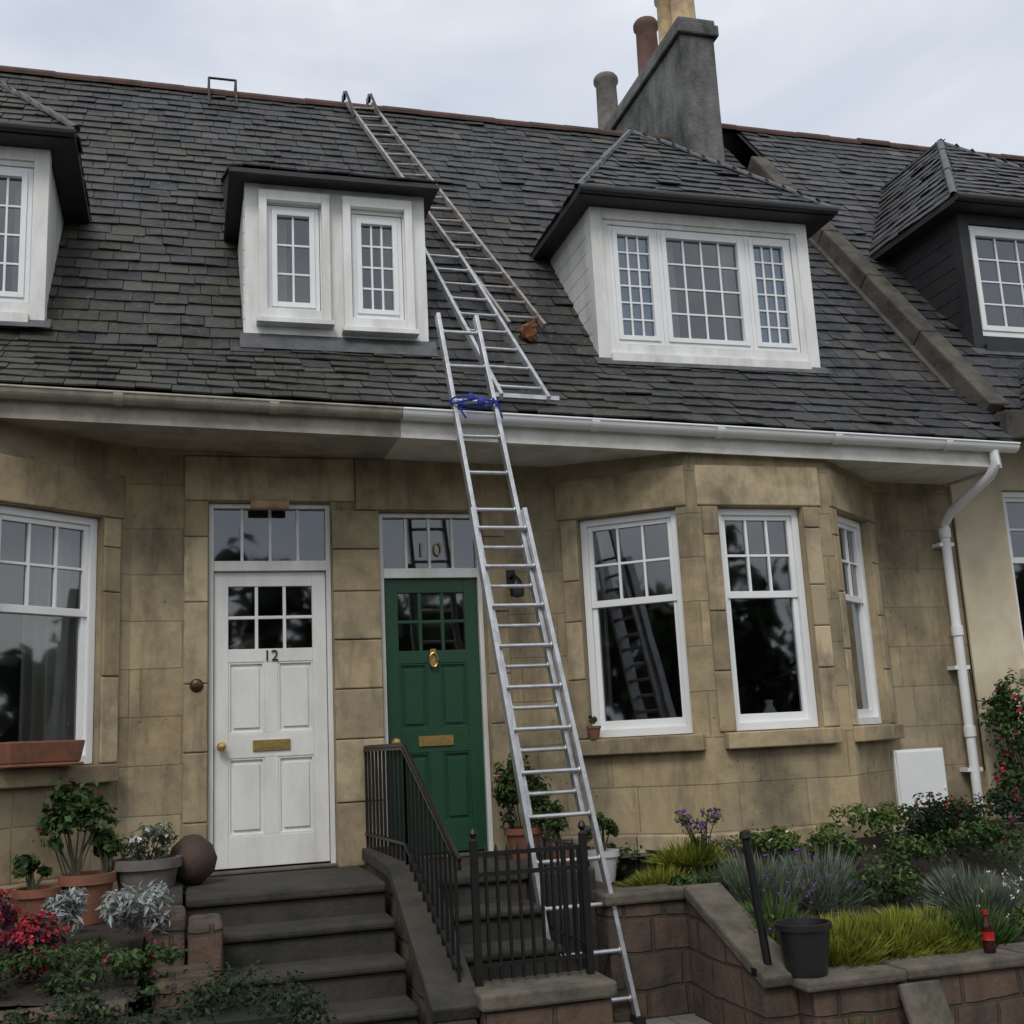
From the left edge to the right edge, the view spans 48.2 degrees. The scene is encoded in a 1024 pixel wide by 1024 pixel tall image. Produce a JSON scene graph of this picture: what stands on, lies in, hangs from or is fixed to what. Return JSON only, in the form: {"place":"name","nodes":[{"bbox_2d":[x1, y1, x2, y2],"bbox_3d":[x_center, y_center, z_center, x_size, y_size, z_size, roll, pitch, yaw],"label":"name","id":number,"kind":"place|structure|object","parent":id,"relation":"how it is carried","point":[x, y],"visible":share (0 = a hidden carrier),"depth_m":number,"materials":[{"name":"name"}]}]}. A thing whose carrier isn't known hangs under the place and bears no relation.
{"place":"outdoors","nodes":[
{"label":"outdoors","id":0,"kind":"place"},
{"bbox_2d":[0,0,1023,155],"label":"sky","id":1,"kind":"structure","parent":0,"point":[912,72],"materials":[{"name":"grey"}]},
{"bbox_2d":[613,1013,711,1023],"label":"pavement","id":2,"kind":"structure","parent":0,"point":[692,1018],"depth_m":6.53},
{"bbox_2d":[0,998,127,1023],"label":"garden retaining wall","id":3,"kind":"structure","parent":2,"relation":"on","point":[120,1001],"depth_m":4.80,"materials":[{"name":"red stone"}]},
{"bbox_2d":[0,918,143,1006],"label":"garden bed","id":4,"kind":"object","parent":3,"relation":"on","point":[28,993],"visible":0.24,"depth_m":5.32,"materials":[{"name":"soil"}]},
{"bbox_2d":[0,888,70,983],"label":"crimson bedding plant","id":5,"kind":"object","parent":4,"relation":"on","point":[25,935],"visible":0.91,"depth_m":5.30,"materials":[{"name":"red plant"}]},
{"bbox_2d":[12,885,60,927],"bbox_3d":[-2.647,2.205,6.360,0.254,0.220,0.252,0,-12,-16],"label":"terracotta pot","id":6,"kind":"object","parent":4,"relation":"on","point":[34,900],"visible":0.65,"depth_m":6.27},
{"bbox_2d":[11,777,123,889],"bbox_3d":[-2.538,1.835,6.542,0.272,0.632,0.584,-14,-16,42],"label":"geranium plant","id":7,"kind":"object","parent":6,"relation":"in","point":[69,809],"visible":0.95,"depth_m":6.55,"materials":[{"name":"green plant"}]},
{"bbox_2d":[41,887,88,935],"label":"silver ragwort","id":8,"kind":"object","parent":4,"relation":"on","point":[62,908],"visible":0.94,"depth_m":5.72,"materials":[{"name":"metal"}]},
{"bbox_2d":[58,870,116,924],"bbox_3d":[-2.426,2.202,6.531,0.318,0.270,0.315,0,-12,-16],"label":"terracotta pot","id":9,"kind":"object","parent":4,"relation":"on","point":[97,884],"visible":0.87,"depth_m":6.43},
{"bbox_2d":[0,936,189,997],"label":"green shrub","id":10,"kind":"object","parent":4,"relation":"on","point":[117,958],"visible":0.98,"depth_m":5.12,"materials":[{"name":"green plant"}]},
{"bbox_2d":[95,878,174,938],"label":"silver ragwort","id":11,"kind":"object","parent":4,"relation":"on","point":[126,906],"visible":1,"depth_m":5.69,"materials":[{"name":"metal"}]},
{"bbox_2d":[0,959,339,1023],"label":"clipped hedge","id":12,"kind":"object","parent":2,"relation":"on","point":[262,1011],"visible":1,"depth_m":4.52,"materials":[{"name":"green plant"}]},
{"bbox_2d":[151,905,222,1013],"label":"stone pier","id":13,"kind":"structure","parent":2,"relation":"on","point":[205,940],"depth_m":5.66,"materials":[{"name":"red stone"}]},
{"bbox_2d":[138,846,480,1023],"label":"stair side wall","id":14,"kind":"structure","parent":2,"relation":"on","point":[437,993],"depth_m":6.03,"materials":[{"name":"grey stone"}]},
{"bbox_2d":[112,854,181,897],"bbox_3d":[-2.155,2.187,6.750,0.403,0.280,0.399,0,-12,-16],"label":"glazed grey pot","id":15,"kind":"object","parent":14,"relation":"on","point":[135,872],"visible":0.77,"depth_m":6.62,"materials":[{"name":"ceramic"}]},
{"bbox_2d":[116,822,178,860],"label":"white flowering plant","id":16,"kind":"object","parent":15,"relation":"in","point":[151,832],"visible":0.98,"depth_m":6.74,"materials":[{"name":"grey plant"}]},
{"bbox_2d":[363,743,461,982],"bbox_3d":[-0.618,2.014,6.718,0.036,1.294,2.145,1,-12,-20],"label":"iron railing","id":17,"kind":"object","parent":14,"relation":"on","point":[412,861],"visible":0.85,"depth_m":6.54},
{"bbox_2d":[185,853,600,1023],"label":"entrance steps","id":18,"kind":"structure","parent":2,"relation":"on","point":[330,933],"depth_m":6.32,"materials":[{"name":"stone"}]},
{"bbox_2d":[170,834,217,884],"bbox_3d":[-1.956,2.126,7.002,0.300,0.300,0.300,0,-12,-16],"label":"terracotta ball ornament","id":19,"kind":"object","parent":18,"relation":"on","point":[199,856],"visible":0.92,"depth_m":6.91,"materials":[{"name":"brown ceramic"}]},
{"bbox_2d":[209,850,482,876],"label":"door thresholds","id":20,"kind":"object","parent":18,"relation":"on","point":[279,868],"depth_m":7.58,"materials":[{"name":"stone"}]},
{"bbox_2d":[504,826,541,859],"bbox_3d":[0.077,2.219,7.673,0.254,0.200,0.252,0,-12,-16],"label":"terracotta pot","id":21,"kind":"object","parent":18,"relation":"on","point":[515,835],"visible":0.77,"depth_m":7.59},
{"bbox_2d":[492,753,565,854],"bbox_3d":[0.101,1.964,7.721,0.480,0.681,0.358,-6,-12,17],"label":"doorside shrub","id":22,"kind":"object","parent":21,"relation":"in","point":[505,791],"visible":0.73,"depth_m":7.69,"materials":[{"name":"green plant"}]},
{"bbox_2d":[547,839,573,864],"bbox_3d":[0.310,2.147,7.224,0.170,0.140,0.168,0,-12,-16],"label":"terracotta pot","id":23,"kind":"object","parent":18,"relation":"on","point":[567,851],"visible":0.23,"depth_m":7.17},
{"bbox_2d":[545,812,568,839],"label":"potted green plant","id":24,"kind":"object","parent":23,"relation":"in","point":[555,826],"visible":0.91,"depth_m":7.22,"materials":[{"name":"green plant"}]},
{"bbox_2d":[0,421,986,1016],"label":"walls","id":25,"kind":"structure","parent":2,"relation":"on","point":[746,789],"depth_m":8.02,"materials":[{"name":"stone"}]},
{"bbox_2d":[250,499,288,508],"bbox_3d":[-1.695,-0.046,7.996,0.260,0.070,0.135,0,-12,-16],"label":"porch light","id":26,"kind":"object","parent":25,"relation":"attached to","point":[267,504],"visible":1,"depth_m":7.94,"materials":[{"name":"stone"}]},
{"bbox_2d":[208,503,335,869],"bbox_3d":[-1.659,1.165,7.877,0.836,2.477,0.105,0,-12,-16],"label":"white door leaf and frame","id":27,"kind":"object","parent":25,"relation":"attached to","point":[270,807],"visible":0.98,"depth_m":7.81,"materials":[{"name":"wood"}]},
{"bbox_2d":[217,739,289,751],"bbox_3d":[-1.740,1.574,7.713,0.489,0.070,0.077,0,-12,-16],"label":"white door brassware","id":28,"kind":"object","parent":27,"relation":"attached to","point":[272,744],"depth_m":7.76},
{"bbox_2d":[378,513,493,853],"bbox_3d":[-0.562,1.202,8.184,0.756,2.417,0.105,0,-12,-16],"label":"green door leaf and frame","id":29,"kind":"object","parent":25,"relation":"attached to","point":[447,695],"visible":0.86,"depth_m":8.15,"materials":[{"name":"wood"}]},
{"bbox_2d":[391,735,453,746],"bbox_3d":[-0.623,1.608,8.027,0.449,0.070,0.077,0,-12,-16],"label":"green door brassware","id":30,"kind":"object","parent":29,"relation":"attached to","point":[438,740],"depth_m":8.07,"materials":[{"name":"gold metal"}]},
{"bbox_2d":[0,166,881,763],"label":"window frames","id":31,"kind":"structure","parent":25,"relation":"attached to","point":[662,314],"depth_m":8.44,"materials":[{"name":"wood"}]},
{"bbox_2d":[12,186,741,741],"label":"curtains","id":32,"kind":"object","parent":31,"relation":"hanging from","point":[48,684],"visible":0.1,"depth_m":7.47,"materials":[{"name":"fabric"}]},
{"bbox_2d":[617,237,788,343],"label":"blue leaded panes","id":33,"kind":"object","parent":31,"relation":"attached to","point":[646,296],"visible":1,"depth_m":9.55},
{"bbox_2d":[0,448,991,1010],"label":"dressed stonework","id":34,"kind":"object","parent":25,"relation":"attached to","point":[386,484],"visible":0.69,"depth_m":8.04,"materials":[{"name":"stone"}]},
{"bbox_2d":[0,740,84,768],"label":"terracotta window trough","id":35,"kind":"object","parent":34,"relation":"on","point":[24,754],"visible":1,"depth_m":6.74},
{"bbox_2d":[0,85,1022,447],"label":"roof boarding","id":36,"kind":"object","parent":25,"relation":"on","point":[358,373],"visible":0.05,"depth_m":8.18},
{"bbox_2d":[0,179,21,284],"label":"dormer room","id":37,"kind":"object","parent":36,"relation":"attached to","point":[14,184],"depth_m":8.54,"materials":[{"name":"grey"}]},
{"bbox_2d":[0,146,63,327],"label":"dormer face and cheeks","id":38,"kind":"object","parent":36,"relation":"on","point":[47,221],"visible":0.69,"depth_m":8.20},
{"bbox_2d":[0,120,89,222],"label":"dormer eaves","id":39,"kind":"object","parent":36,"relation":"attached to","point":[59,143],"visible":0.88,"depth_m":8.35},
{"bbox_2d":[0,398,399,459],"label":"old fascia","id":40,"kind":"structure","parent":36,"relation":"attached to","point":[132,427],"depth_m":7.46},
{"bbox_2d":[0,384,402,419],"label":"old gutter","id":41,"kind":"object","parent":36,"relation":"attached to","point":[94,396],"visible":1,"depth_m":7.21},
{"bbox_2d":[224,166,439,241],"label":"dormer eaves","id":42,"kind":"object","parent":36,"relation":"attached to","point":[239,178],"visible":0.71,"depth_m":8.80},
{"bbox_2d":[222,171,228,212],"bbox_3d":[-1.653,-2.820,9.828,1.570,1.000,2.160,0,-12,-16],"label":"dormer boarding","id":43,"kind":"object","parent":42,"relation":"on","point":[225,182],"visible":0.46,"depth_m":9.85,"materials":[{"name":"black wood"}]},
{"bbox_2d":[221,163,438,183],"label":"dormer slates","id":44,"kind":"object","parent":43,"relation":"on","point":[323,172],"visible":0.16,"depth_m":8.78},
{"bbox_2d":[238,183,428,341],"bbox_3d":[-1.500,-1.754,9.301,1.389,1.260,1.400,0,-12,-16],"label":"dormer face","id":45,"kind":"object","parent":36,"relation":"attached to","point":[333,317],"visible":0.76,"depth_m":8.70},
{"bbox_2d":[286,219,380,306],"bbox_3d":[-1.453,-1.857,9.156,1.260,1.000,0.020,0,-12,-16],"label":"dormer room","id":46,"kind":"object","parent":36,"relation":"attached to","point":[301,260],"depth_m":9.16,"materials":[{"name":"grey"}]},
{"bbox_2d":[0,65,667,140],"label":"ridge tiles","id":47,"kind":"object","parent":36,"relation":"on","point":[277,98],"visible":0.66,"depth_m":12.55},
{"bbox_2d":[240,332,437,355],"bbox_3d":[-1.282,-1.255,8.565,1.470,0.149,0.100,0,-12,-16],"label":"dormer flashing","id":48,"kind":"object","parent":36,"relation":"on","point":[304,342],"visible":1,"depth_m":8.56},
{"bbox_2d":[0,71,1013,438],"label":"roof slates","id":49,"kind":"object","parent":36,"relation":"on","point":[880,379],"visible":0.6,"depth_m":9.44,"materials":[{"name":"stone"}]},
{"bbox_2d":[342,91,545,328],"bbox_3d":[-0.850,-3.099,11.220,1.128,4.020,3.618,0,-12,-16],"label":"roof ladder","id":50,"kind":"object","parent":49,"relation":"on","point":[520,295],"visible":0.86,"depth_m":10.62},
{"bbox_2d":[425,247,558,402],"bbox_3d":[-0.231,-1.547,8.999,0.513,2.007,2.001,0,-12,-16],"label":"roof ladder","id":51,"kind":"object","parent":49,"relation":"on","point":[545,395],"visible":0.94,"depth_m":8.74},
{"bbox_2d":[518,318,537,341],"bbox_3d":[0.125,-1.460,9.171,0.166,0.201,0.120,-4,-11,6],"label":"cloth tool bag","id":52,"kind":"object","parent":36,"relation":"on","point":[527,331],"visible":1,"depth_m":9.14,"materials":[{"name":"brown fabric"}]},
{"bbox_2d":[603,16,724,160],"bbox_3d":[1.768,-4.372,15.086,0.540,2.350,3.650,0,-12,-16],"label":"chimney stack","id":53,"kind":"object","parent":36,"relation":"on","point":[672,93],"visible":0.48,"depth_m":13.60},
{"bbox_2d":[593,0,695,128],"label":"chimney pots","id":54,"kind":"object","parent":53,"relation":"on","point":[645,30],"visible":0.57,"depth_m":14.97,"materials":[{"name":"brown ceramic"}]},
{"bbox_2d":[531,183,838,259],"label":"dormer eaves","id":55,"kind":"object","parent":36,"relation":"on","point":[813,219],"visible":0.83,"depth_m":9.59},
{"bbox_2d":[529,127,821,255],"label":"dormer slates","id":56,"kind":"object","parent":55,"relation":"on","point":[627,168],"visible":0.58,"depth_m":10.04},
{"bbox_2d":[574,129,831,205],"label":"dormer hip rolls","id":57,"kind":"object","parent":56,"relation":"on","point":[694,153],"visible":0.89,"depth_m":10.35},
{"bbox_2d":[550,206,820,368],"bbox_3d":[1.453,-1.750,10.177,2.000,1.425,1.350,0,-12,-16],"label":"dormer face and cheeks","id":58,"kind":"object","parent":36,"relation":"on","point":[580,261],"visible":0.57,"depth_m":9.58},
{"bbox_2d":[383,420,1001,484],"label":"fascia and soffit","id":59,"kind":"structure","parent":36,"relation":"attached to","point":[437,442],"depth_m":8.29,"materials":[{"name":"paint"}]},
{"bbox_2d":[401,407,1020,452],"bbox_3d":[1.594,-0.571,8.265,4.835,0.195,0.140,0,-12,-16],"label":"gutter","id":60,"kind":"object","parent":59,"relation":"attached to","point":[587,423],"visible":0.92,"depth_m":8.16,"materials":[{"name":"white plastic"}]},
{"bbox_2d":[672,242,722,324],"bbox_3d":[1.503,-1.856,10.006,1.850,1.120,0.020,0,-12,-16],"label":"dormer room","id":61,"kind":"object","parent":36,"relation":"attached to","point":[694,281],"visible":0.14,"depth_m":10.07,"materials":[{"name":"grey"}]},
{"bbox_2d":[594,356,830,373],"bbox_3d":[1.670,-1.210,9.405,2.090,0.099,0.100,0,-12,-16],"label":"dormer flashing","id":62,"kind":"object","parent":36,"relation":"on","point":[822,369],"visible":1,"depth_m":9.36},
{"bbox_2d":[808,237,954,390],"bbox_3d":[3.293,-2.373,11.452,0.070,3.853,3.254,0,-12,-16],"label":"skew mortar fillet","id":63,"kind":"object","parent":36,"relation":"attached to","point":[925,363],"visible":0.21,"depth_m":10.74,"materials":[{"name":"concrete"}]},
{"bbox_2d":[0,511,1023,907],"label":"window","id":64,"kind":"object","parent":25,"relation":"attached to","point":[644,665],"visible":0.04,"depth_m":11.03,"materials":[{"name":"grey"}]},
{"bbox_2d":[891,748,948,821],"bbox_3d":[3.123,2.100,8.807,0.440,0.540,0.158,0,-12,-16],"label":"meter box","id":65,"kind":"object","parent":25,"relation":"attached to","point":[918,770],"visible":0.76,"depth_m":8.75,"materials":[{"name":"white plastic"}]},
{"bbox_2d":[932,449,1000,817],"bbox_3d":[3.689,1.126,8.891,0.140,3.144,0.808,0,-12,-16],"label":"downpipe","id":66,"kind":"object","parent":25,"relation":"attached to","point":[961,667],"visible":0.97,"depth_m":9.13,"materials":[{"name":"white plastic"}]},
{"bbox_2d":[1006,503,1023,638],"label":"room","id":67,"kind":"object","parent":25,"relation":"attached to","point":[1015,512],"depth_m":11.49,"materials":[{"name":"grey"}]},
{"bbox_2d":[435,312,645,1023],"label":"extension ladder","id":68,"kind":"object","parent":2,"relation":"on","point":[525,534],"visible":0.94,"depth_m":7.13,"materials":[{"name":"metal"}]},
{"bbox_2d":[474,970,616,1023],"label":"gate plinth","id":69,"kind":"structure","parent":2,"relation":"on","point":[577,997],"depth_m":5.61,"materials":[{"name":"red stone"}]},
{"bbox_2d":[469,820,596,986],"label":"iron gate","id":70,"kind":"structure","parent":69,"relation":"on","point":[581,866],"depth_m":5.87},
{"bbox_2d":[591,880,1023,1023],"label":"garden retaining wall","id":71,"kind":"structure","parent":2,"relation":"on","point":[691,948],"depth_m":6.18,"materials":[{"name":"red stone"}]},
{"bbox_2d":[611,876,636,884],"bbox_3d":[0.769,2.433,7.538,0.460,0.060,1.200,0,-12,-16],"label":"garden bed","id":72,"kind":"object","parent":71,"relation":"on","point":[621,878],"visible":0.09,"depth_m":7.70,"materials":[{"name":"soil"}]},
{"bbox_2d":[588,848,619,882],"bbox_3d":[0.600,2.324,7.513,0.223,0.200,0.220,0,-12,-16],"label":"white pot","id":73,"kind":"object","parent":72,"relation":"on","point":[612,855],"visible":0.45,"depth_m":7.44,"materials":[{"name":"ceramic"}]},
{"bbox_2d":[584,811,619,850],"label":"potted green plant","id":74,"kind":"object","parent":73,"relation":"in","point":[609,825],"visible":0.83,"depth_m":7.54,"materials":[{"name":"green plant"}]},
{"bbox_2d":[590,842,709,885],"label":"green shrub","id":75,"kind":"object","parent":72,"relation":"on","point":[678,880],"visible":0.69,"depth_m":7.55,"materials":[{"name":"green plant"}]},
{"bbox_2d":[612,831,736,887],"bbox_3d":[1.018,2.210,7.303,0.829,0.343,0.637,0,-12,-16],"label":"yellow heather","id":76,"kind":"object","parent":72,"relation":"on","point":[685,855],"visible":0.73,"depth_m":7.24,"materials":[{"name":"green plant"}]},
{"bbox_2d":[739,830,771,976],"bbox_3d":[1.291,2.043,5.987,0.155,0.742,0.067,0,-12,-16],"label":"black post","id":77,"kind":"object","parent":71,"relation":"on","point":[745,836],"visible":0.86,"depth_m":5.97,"materials":[{"name":"metal"}]},
{"bbox_2d":[773,917,832,977],"bbox_3d":[1.514,2.255,5.921,0.309,0.255,0.297,0,-12,-16],"label":"black bucket","id":78,"kind":"object","parent":71,"relation":"on","point":[804,943],"visible":0.99,"depth_m":5.82,"materials":[{"name":"plastic"}]},
{"bbox_2d":[645,818,1023,965],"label":"garden bed","id":79,"kind":"object","parent":71,"relation":"on","point":[923,866],"visible":0.16,"depth_m":7.45,"materials":[{"name":"soil"}]},
{"bbox_2d":[674,807,723,851],"bbox_3d":[1.225,2.064,7.370,0.341,0.310,0.238,0,-12,-16],"label":"purple aster","id":80,"kind":"object","parent":79,"relation":"on","point":[713,817],"visible":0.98,"depth_m":7.37,"materials":[{"name":"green plant"}]},
{"bbox_2d":[705,840,879,913],"bbox_3d":[1.689,2.202,6.932,1.048,0.413,0.768,0,-12,-16],"label":"lavender plant","id":81,"kind":"object","parent":79,"relation":"on","point":[830,885],"visible":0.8,"depth_m":6.85,"materials":[{"name":"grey plant"}]},
{"bbox_2d":[737,801,915,863],"bbox_3d":[2.113,2.107,7.502,1.245,0.374,0.561,2,-12,-23],"label":"green shrub","id":82,"kind":"object","parent":79,"relation":"on","point":[782,835],"visible":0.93,"depth_m":7.43,"materials":[{"name":"green plant"}]},
{"bbox_2d":[686,802,1023,947],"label":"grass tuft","id":83,"kind":"object","parent":79,"relation":"on","point":[971,919],"visible":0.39,"depth_m":6.47,"materials":[{"name":"green plant"}]},
{"bbox_2d":[710,829,1023,938],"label":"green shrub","id":84,"kind":"object","parent":79,"relation":"on","point":[1020,917],"visible":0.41,"depth_m":6.67,"materials":[{"name":"green plant"}]},
{"bbox_2d":[776,901,982,968],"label":"ornamental grass","id":85,"kind":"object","parent":79,"relation":"on","point":[871,939],"depth_m":6.30,"materials":[{"name":"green plant"}]},
{"bbox_2d":[849,830,951,904],"bbox_3d":[2.379,2.203,7.108,0.539,0.420,0.939,-13,-15,40],"label":"green shrub","id":86,"kind":"object","parent":79,"relation":"on","point":[898,881],"visible":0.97,"depth_m":7.02,"materials":[{"name":"green plant"}]},
{"bbox_2d":[886,781,1023,839],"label":"green shrub","id":87,"kind":"object","parent":79,"relation":"on","point":[931,811],"visible":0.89,"depth_m":7.82,"materials":[{"name":"green plant"}]},
{"bbox_2d":[917,851,1023,922],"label":"grey santolina","id":88,"kind":"object","parent":79,"relation":"on","point":[1005,891],"visible":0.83,"depth_m":6.91,"materials":[{"name":"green plant"}]},
{"bbox_2d":[924,817,1023,865],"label":"green shrub","id":89,"kind":"object","parent":79,"relation":"on","point":[959,840],"visible":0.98,"depth_m":7.33,"materials":[{"name":"green plant"}]},
{"bbox_2d":[977,668,1023,808],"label":"climbing rose","id":90,"kind":"object","parent":79,"relation":"on","point":[1001,702],"visible":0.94,"depth_m":8.91,"materials":[{"name":"green plant"}]},
{"bbox_2d":[981,910,995,953],"bbox_3d":[2.578,2.274,6.201,0.069,0.223,0.069,0,-12,-16],"label":"soda bottle","id":91,"kind":"object","parent":71,"relation":"on","point":[988,938],"visible":1,"depth_m":6.18,"materials":[{"name":"brown"}]},
{"bbox_2d":[897,980,954,1023],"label":"stone slab","id":92,"kind":"object","parent":2,"relation":"on","point":[922,1003],"depth_m":5.77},
{"bbox_2d":[948,441,1023,818],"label":"walls","id":93,"kind":"structure","parent":2,"relation":"on","point":[990,603],"depth_m":9.46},
{"bbox_2d":[722,130,1008,412],"bbox_3d":[5.904,-2.295,14.503,6.700,4.881,8.040,0,-12,-16],"label":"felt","id":94,"kind":"object","parent":93,"relation":"on","point":[740,147],"visible":0.1,"depth_m":14.22,"materials":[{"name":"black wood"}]},
{"bbox_2d":[737,130,1023,408],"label":"roof slates","id":95,"kind":"object","parent":93,"relation":"on","point":[814,168],"visible":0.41,"depth_m":12.98,"materials":[{"name":"stone"}]},
{"bbox_2d":[721,123,1023,160],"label":"ridge tiles","id":96,"kind":"object","parent":95,"relation":"on","point":[730,127],"visible":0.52,"depth_m":14.45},
{"bbox_2d":[880,140,1023,194],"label":"dormer hip rolls","id":97,"kind":"object","parent":95,"relation":"on","point":[947,171],"visible":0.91,"depth_m":11.79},
{"bbox_2d":[888,212,1023,352],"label":"dormer face and cheeks","id":98,"kind":"object","parent":95,"relation":"on","point":[934,267],"visible":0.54,"depth_m":10.54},
{"bbox_2d":[868,139,1023,256],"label":"dormer slates","id":99,"kind":"object","parent":98,"relation":"on","point":[912,203],"visible":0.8,"depth_m":11.46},
{"bbox_2d":[870,192,1023,260],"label":"dormer eaves","id":100,"kind":"object","parent":98,"relation":"attached to","point":[983,204],"visible":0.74,"depth_m":10.49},
{"bbox_2d":[747,156,1023,441],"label":"skew coping","id":101,"kind":"object","parent":93,"relation":"attached to","point":[957,371],"visible":0.61,"depth_m":10.43,"materials":[{"name":"stone"}]},
{"bbox_2d":[952,519,1007,769],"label":"cables","id":102,"kind":"object","parent":93,"relation":"attached to","point":[972,680],"visible":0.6,"depth_m":9.27,"materials":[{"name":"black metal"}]},
{"bbox_2d":[968,225,1023,650],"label":"window frames","id":103,"kind":"structure","parent":93,"relation":"attached to","point":[994,235],"depth_m":10.43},
{"bbox_2d":[975,239,1023,317],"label":"window panes","id":104,"kind":"object","parent":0,"point":[1008,273],"visible":0.25,"depth_m":11.01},
{"bbox_3d":[-4.625,-3.163,9.278,2.290,1.460,2.674,0,-12,-16],"label":"left dormer boarding","id":105,"kind":"object","parent":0,"visible":0},
{"bbox_2d":[0,80,90,218],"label":"dormer slates","id":106,"kind":"object","parent":105,"relation":"attached to","point":[10,105],"visible":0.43,"depth_m":8.41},
{"bbox_2d":[0,81,79,131],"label":"dormer hip rolls","id":107,"kind":"object","parent":106,"relation":"on","point":[33,102],"visible":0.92,"depth_m":8.48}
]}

